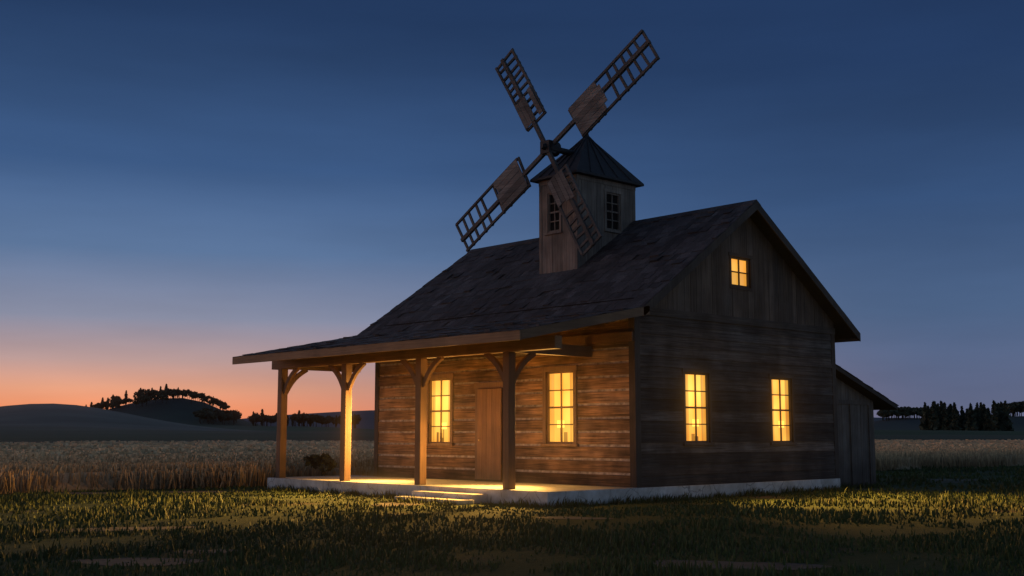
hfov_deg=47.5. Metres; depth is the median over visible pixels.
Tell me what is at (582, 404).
chinking wall
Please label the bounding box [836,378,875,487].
shed boards
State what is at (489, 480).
door threshold
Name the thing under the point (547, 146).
windmill hub
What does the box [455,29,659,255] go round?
windmill sail frames
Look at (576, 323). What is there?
porch rake
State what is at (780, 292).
gable boards
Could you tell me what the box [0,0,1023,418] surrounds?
sky
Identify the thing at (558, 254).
tower boards
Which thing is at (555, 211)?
tower window sash
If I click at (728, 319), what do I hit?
belt board
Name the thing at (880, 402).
shed roof deck
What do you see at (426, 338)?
porch roof deck
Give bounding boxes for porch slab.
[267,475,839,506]
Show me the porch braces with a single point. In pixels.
(294, 376)
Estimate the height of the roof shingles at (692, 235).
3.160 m
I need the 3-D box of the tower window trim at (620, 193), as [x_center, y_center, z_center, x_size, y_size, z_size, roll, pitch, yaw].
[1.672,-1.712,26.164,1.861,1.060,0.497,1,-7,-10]
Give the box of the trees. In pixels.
[86,383,1023,430]
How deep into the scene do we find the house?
24.43 m
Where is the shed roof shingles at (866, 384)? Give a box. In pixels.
[836,364,898,405]
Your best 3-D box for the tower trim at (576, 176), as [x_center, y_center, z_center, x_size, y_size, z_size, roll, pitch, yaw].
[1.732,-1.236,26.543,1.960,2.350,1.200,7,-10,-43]
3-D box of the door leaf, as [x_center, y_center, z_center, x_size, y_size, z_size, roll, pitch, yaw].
[-0.468,3.084,24.468,0.048,1.920,0.735,7,-10,-43]
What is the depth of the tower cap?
26.32 m
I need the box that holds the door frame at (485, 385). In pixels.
[474,382,502,478]
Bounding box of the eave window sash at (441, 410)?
[429,371,572,443]
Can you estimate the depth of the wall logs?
23.58 m
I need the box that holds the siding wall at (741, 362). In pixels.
[640,315,835,486]
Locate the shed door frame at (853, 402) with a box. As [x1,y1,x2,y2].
[837,400,872,484]
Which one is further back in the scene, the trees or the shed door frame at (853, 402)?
the trees
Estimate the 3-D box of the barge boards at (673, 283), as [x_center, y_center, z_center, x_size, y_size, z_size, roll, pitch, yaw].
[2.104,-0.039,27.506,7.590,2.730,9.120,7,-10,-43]
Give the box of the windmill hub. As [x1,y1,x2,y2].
[540,140,574,156]
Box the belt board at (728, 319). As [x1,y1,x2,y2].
[648,307,834,334]
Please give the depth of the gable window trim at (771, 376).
24.10 m
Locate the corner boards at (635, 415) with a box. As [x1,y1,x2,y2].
[374,316,839,487]
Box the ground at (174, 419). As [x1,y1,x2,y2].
[0,398,1023,575]
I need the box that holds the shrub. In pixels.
[303,452,336,475]
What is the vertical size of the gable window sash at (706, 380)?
3.840 m
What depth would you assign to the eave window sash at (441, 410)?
23.41 m
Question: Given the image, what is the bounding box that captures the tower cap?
[530,136,643,187]
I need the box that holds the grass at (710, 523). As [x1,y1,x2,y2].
[0,461,1023,575]
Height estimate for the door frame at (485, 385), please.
2.070 m
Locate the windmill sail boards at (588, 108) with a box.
[493,81,606,210]
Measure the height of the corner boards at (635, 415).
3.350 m
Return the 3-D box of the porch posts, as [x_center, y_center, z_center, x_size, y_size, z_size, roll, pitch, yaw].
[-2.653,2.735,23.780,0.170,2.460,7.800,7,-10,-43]
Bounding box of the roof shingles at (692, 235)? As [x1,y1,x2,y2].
[236,199,804,356]
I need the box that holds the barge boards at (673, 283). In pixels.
[452,201,860,342]
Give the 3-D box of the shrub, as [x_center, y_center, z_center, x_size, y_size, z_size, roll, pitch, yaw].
[-4.568,4.458,27.579,0.748,1.109,0.946,3,-8,-23]
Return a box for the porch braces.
[283,353,535,393]
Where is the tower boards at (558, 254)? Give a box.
[542,179,632,273]
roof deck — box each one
[249,310,616,355]
[398,210,855,338]
[836,366,897,409]
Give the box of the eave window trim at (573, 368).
[426,365,578,446]
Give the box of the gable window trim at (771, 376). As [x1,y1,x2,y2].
[682,252,796,445]
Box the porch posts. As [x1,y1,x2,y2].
[276,352,514,488]
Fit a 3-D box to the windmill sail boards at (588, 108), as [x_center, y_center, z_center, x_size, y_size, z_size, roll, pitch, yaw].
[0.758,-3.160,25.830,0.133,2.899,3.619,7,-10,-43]
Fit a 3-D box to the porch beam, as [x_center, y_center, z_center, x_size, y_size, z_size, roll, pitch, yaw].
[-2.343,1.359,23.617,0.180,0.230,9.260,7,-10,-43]
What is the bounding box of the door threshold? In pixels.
[475,479,502,481]
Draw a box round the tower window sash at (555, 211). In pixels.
[548,192,619,232]
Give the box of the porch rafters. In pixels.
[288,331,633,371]
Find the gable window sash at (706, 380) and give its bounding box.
[685,256,792,442]
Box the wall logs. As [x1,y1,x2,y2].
[378,318,629,486]
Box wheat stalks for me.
[0,439,1023,493]
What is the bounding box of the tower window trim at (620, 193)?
[544,188,622,235]
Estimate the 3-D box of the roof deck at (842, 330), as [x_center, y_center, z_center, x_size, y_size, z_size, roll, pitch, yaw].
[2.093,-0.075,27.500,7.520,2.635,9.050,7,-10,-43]
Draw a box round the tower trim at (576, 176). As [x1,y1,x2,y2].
[539,173,635,273]
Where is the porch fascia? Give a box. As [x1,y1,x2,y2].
[232,330,520,364]
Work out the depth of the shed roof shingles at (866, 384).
27.31 m
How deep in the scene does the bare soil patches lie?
11.45 m
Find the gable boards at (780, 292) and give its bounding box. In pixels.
[654,217,833,327]
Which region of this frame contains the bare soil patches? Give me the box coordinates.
[32,479,988,569]
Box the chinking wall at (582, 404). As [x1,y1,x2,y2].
[378,319,629,475]
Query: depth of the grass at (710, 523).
14.65 m
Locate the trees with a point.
(935, 416)
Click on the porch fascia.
(444, 341)
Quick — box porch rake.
[262,306,649,352]
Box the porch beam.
[272,335,561,369]
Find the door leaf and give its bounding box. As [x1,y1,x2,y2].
[477,388,501,479]

